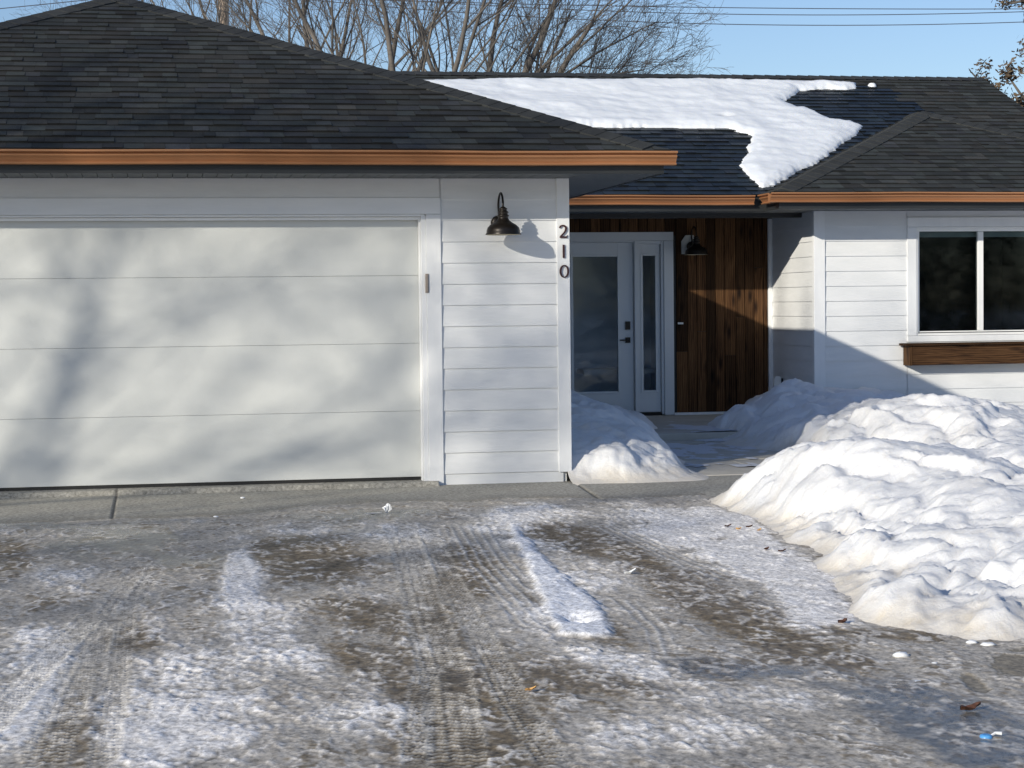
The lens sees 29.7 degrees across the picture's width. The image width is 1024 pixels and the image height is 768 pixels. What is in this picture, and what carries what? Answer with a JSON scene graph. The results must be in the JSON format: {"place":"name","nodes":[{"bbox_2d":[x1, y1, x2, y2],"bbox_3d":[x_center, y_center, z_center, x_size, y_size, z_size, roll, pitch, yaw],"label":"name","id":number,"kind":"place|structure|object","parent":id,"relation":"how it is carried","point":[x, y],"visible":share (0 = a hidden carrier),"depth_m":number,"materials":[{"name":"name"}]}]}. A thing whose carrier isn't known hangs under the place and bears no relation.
{"place":"outdoors","nodes":[
{"label":"outdoors","id":0,"kind":"place"},
{"bbox_2d":[0,475,1023,767],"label":"driveway","id":1,"kind":"structure","parent":0,"point":[334,625],"depth_m":8.23,"materials":[{"name":"grey concrete"}]},
{"bbox_2d":[382,503,391,512],"bbox_3d":[-0.845,0.841,13.091,0.063,0.065,0.050,-1,2,-10],"label":"plastic scrap","id":2,"kind":"object","parent":1,"relation":"on","point":[387,508],"visible":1,"depth_m":13.08,"materials":[{"name":"white plastic"}]},
{"bbox_2d":[624,568,635,573],"bbox_3d":[0.619,0.982,10.149,0.036,0.030,0.064,1,3,42],"label":"plastic scrap","id":3,"kind":"object","parent":1,"relation":"on","point":[630,572],"visible":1,"depth_m":10.15,"materials":[{"name":"white plastic"}]},
{"bbox_2d":[838,618,846,622],"bbox_3d":[1.468,1.051,8.587,0.039,0.021,0.038,0,2,17],"label":"dead leaf","id":4,"kind":"object","parent":1,"relation":"on","point":[843,620],"visible":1,"depth_m":8.58,"materials":[{"name":"brown plant"}]},
{"bbox_2d":[708,378,1023,640],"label":"snow bank","id":5,"kind":"structure","parent":1,"relation":"on","point":[897,509],"depth_m":11.62,"materials":[{"name":"white snow"}]},
{"bbox_2d":[892,651,909,656],"bbox_3d":[1.575,1.095,7.817,0.073,0.032,0.051,-1,2,-10],"label":"snow chunk","id":6,"kind":"object","parent":1,"relation":"on","point":[901,654],"visible":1,"depth_m":7.80,"materials":[{"name":"white"}]},
{"bbox_2d":[960,702,980,709],"bbox_3d":[1.609,1.131,6.785,0.051,0.028,0.076,1,3,37],"label":"dead leaf","id":7,"kind":"object","parent":1,"relation":"on","point":[971,706],"visible":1,"depth_m":6.79,"materials":[{"name":"brown plant"}]},
{"bbox_2d":[966,639,976,642],"bbox_3d":[1.928,1.083,8.108,0.050,0.023,0.040,-1,2,-10],"label":"snow chunk","id":8,"kind":"object","parent":1,"relation":"on","point":[971,641],"visible":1,"depth_m":8.10,"materials":[{"name":"white"}]},
{"bbox_2d":[980,642,995,645],"bbox_3d":[1.981,1.085,8.061,0.062,0.021,0.054,-1,2,-10],"label":"snow chunk","id":9,"kind":"object","parent":1,"relation":"on","point":[988,644],"visible":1,"depth_m":8.04,"materials":[{"name":"white"}]},
{"bbox_2d":[979,732,1001,738],"bbox_3d":[1.580,1.162,6.380,0.078,0.027,0.043,-1,2,-10],"label":"bottle cap","id":10,"kind":"object","parent":1,"relation":"on","point":[986,735],"visible":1,"depth_m":6.37,"materials":[{"name":"blue plastic"}]},
{"bbox_2d":[0,0,1023,100],"label":"sky","id":11,"kind":"structure","parent":0,"point":[892,49],"materials":[{"name":"blue"}]},
{"bbox_2d":[426,77,862,187],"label":"roof snow","id":12,"kind":"structure","parent":0,"point":[788,140],"depth_m":23.68,"materials":[{"name":"white snow"}]},
{"bbox_2d":[567,443,779,479],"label":"walkway","id":13,"kind":"structure","parent":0,"point":[723,468],"depth_m":17.21,"materials":[{"name":"concrete"}]},
{"bbox_2d":[568,389,707,485],"bbox_3d":[0.888,0.349,18.799,2.120,0.672,7.180,-1,2,-10],"label":"snow pile","id":14,"kind":"object","parent":13,"relation":"on","point":[614,444],"visible":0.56,"depth_m":15.79,"materials":[{"name":"white snow"}]},
{"bbox_2d":[664,421,773,466],"bbox_3d":[2.053,0.551,19.011,2.280,0.097,4.980,-1,2,-10],"label":"slush","id":15,"kind":"object","parent":13,"relation":"on","point":[699,449],"visible":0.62,"depth_m":18.57,"materials":[{"name":"white snow"}]},
{"bbox_2d":[646,414,736,443],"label":"porch floor","id":16,"kind":"structure","parent":0,"point":[682,436],"depth_m":19.94,"materials":[{"name":"concrete"}]},
{"bbox_2d":[877,389,1023,413],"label":"yard snow","id":17,"kind":"structure","parent":0,"point":[1018,408],"depth_m":17.74,"materials":[{"name":"white snow"}]},
{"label":"ground","id":18,"kind":"structure","parent":0,"visible":0},
{"bbox_2d":[4,0,316,39],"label":"bare tree","id":19,"kind":"object","parent":18,"relation":"on","point":[183,11],"visible":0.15,"depth_m":44.66,"materials":[{"name":"brown plant"}]},
{"bbox_2d":[62,0,305,42],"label":"bare tree","id":20,"kind":"object","parent":18,"relation":"on","point":[226,15],"visible":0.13,"depth_m":40.99,"materials":[{"name":"brown plant"}]},
{"bbox_2d":[219,0,228,24],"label":"utility pole","id":21,"kind":"object","parent":18,"relation":"on","point":[222,12],"depth_m":49.06,"materials":[{"name":"brown wood"}]},
{"bbox_2d":[0,0,85,8],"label":"overhead wire","id":22,"kind":"object","parent":21,"relation":"attached to","point":[41,4],"visible":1,"depth_m":48.33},
{"bbox_2d":[317,0,1019,25],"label":"overhead wire","id":23,"kind":"object","parent":21,"relation":"attached to","point":[758,24],"visible":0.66,"depth_m":51.90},
{"bbox_2d":[385,0,1021,8],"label":"overhead wire","id":24,"kind":"object","parent":21,"relation":"attached to","point":[715,7],"visible":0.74,"depth_m":51.59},
{"bbox_2d":[405,0,1023,14],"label":"overhead wire","id":25,"kind":"object","parent":21,"relation":"attached to","point":[775,14],"visible":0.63,"depth_m":51.80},
{"bbox_2d":[166,0,435,66],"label":"bare tree","id":26,"kind":"object","parent":18,"relation":"on","point":[261,30],"visible":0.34,"depth_m":37.83,"materials":[{"name":"brown plant"}]},
{"bbox_2d":[225,0,493,70],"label":"bare tree","id":27,"kind":"object","parent":18,"relation":"on","point":[314,37],"visible":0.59,"depth_m":35.98,"materials":[{"name":"grey plant"}]},
{"bbox_2d":[210,0,636,72],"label":"bare tree","id":28,"kind":"object","parent":18,"relation":"on","point":[461,46],"visible":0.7,"depth_m":30.35,"materials":[{"name":"grey plant"}]},
{"bbox_2d":[0,0,1023,490],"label":"house","id":29,"kind":"structure","parent":18,"relation":"on","point":[224,248],"depth_m":15.23,"materials":[{"name":"white wood"}]},
{"bbox_2d":[0,214,420,490],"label":"garage door","id":30,"kind":"structure","parent":29,"relation":"in","point":[133,353],"depth_m":14.95,"materials":[{"name":"paint"}]},
{"bbox_2d":[425,274,428,292],"bbox_3d":[-0.664,-0.788,15.126,0.026,0.150,0.023,-1,2,-10],"label":"jamb plate","id":31,"kind":"object","parent":29,"relation":"attached to","point":[426,283],"visible":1,"depth_m":15.12,"materials":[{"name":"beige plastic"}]},
{"bbox_2d":[485,192,520,234],"bbox_3d":[-0.076,-1.328,15.048,0.280,0.337,0.355,-1,2,-10],"label":"wall lamp","id":32,"kind":"object","parent":29,"relation":"attached to","point":[502,223],"visible":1,"depth_m":14.96,"materials":[{"name":"brown metal"}]},
{"bbox_2d":[559,225,567,237],"bbox_3d":[0.406,-1.208,15.302,0.069,0.104,0.012,-1,2,-10],"label":"house number","id":33,"kind":"object","parent":29,"relation":"attached to","point":[562,234],"visible":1,"depth_m":15.30,"materials":[{"name":"black metal"}]},
{"bbox_2d":[559,265,568,277],"bbox_3d":[0.414,-0.892,15.316,0.077,0.102,0.012,-1,2,-10],"label":"house number","id":34,"kind":"object","parent":29,"relation":"attached to","point":[560,270],"visible":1,"depth_m":15.31,"materials":[{"name":"black metal"}]},
{"bbox_2d":[569,232,674,415],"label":"front door","id":35,"kind":"structure","parent":29,"relation":"in","point":[622,283],"depth_m":22.66,"materials":[{"name":"white wood"}]},
{"bbox_2d":[681,226,707,254],"bbox_3d":[2.131,-1.671,22.480,0.280,0.337,0.365,-1,2,-10],"label":"wall lamp","id":36,"kind":"object","parent":29,"relation":"attached to","point":[690,245],"visible":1,"depth_m":22.42,"materials":[{"name":"brown metal"}]},
{"bbox_2d":[774,376,782,385],"bbox_3d":[3.112,0.015,22.497,0.084,0.220,0.188,1,3,26],"label":"outlet cover","id":37,"kind":"object","parent":29,"relation":"attached to","point":[778,380],"visible":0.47,"depth_m":22.45,"materials":[{"name":"white metal"}]},
{"bbox_2d":[899,341,1023,365],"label":"window box","id":38,"kind":"object","parent":29,"relation":"attached to","point":[964,353],"visible":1,"depth_m":21.50,"materials":[{"name":"brown wood"}]},
{"bbox_2d":[907,217,1023,341],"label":"window","id":39,"kind":"structure","parent":29,"relation":"in","point":[965,274],"depth_m":23.52,"materials":[{"name":"white plastic"}]},
{"bbox_2d":[322,0,730,73],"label":"bare tree","id":40,"kind":"object","parent":18,"relation":"on","point":[536,52],"visible":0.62,"depth_m":33.02,"materials":[{"name":"grey plant"}]},
{"bbox_2d":[601,51,686,73],"bbox_3d":[2.357,-2.947,35.096,3.429,6.294,1.698,0,2,6],"label":"bare tree","id":41,"kind":"object","parent":18,"relation":"on","point":[645,64],"visible":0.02,"depth_m":34.89,"materials":[{"name":"brown plant"}]},
{"bbox_2d":[969,0,1023,106],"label":"oak tree","id":42,"kind":"object","parent":18,"relation":"on","point":[1009,74],"visible":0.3,"depth_m":33.03,"materials":[{"name":"brown plant"}]}
]}

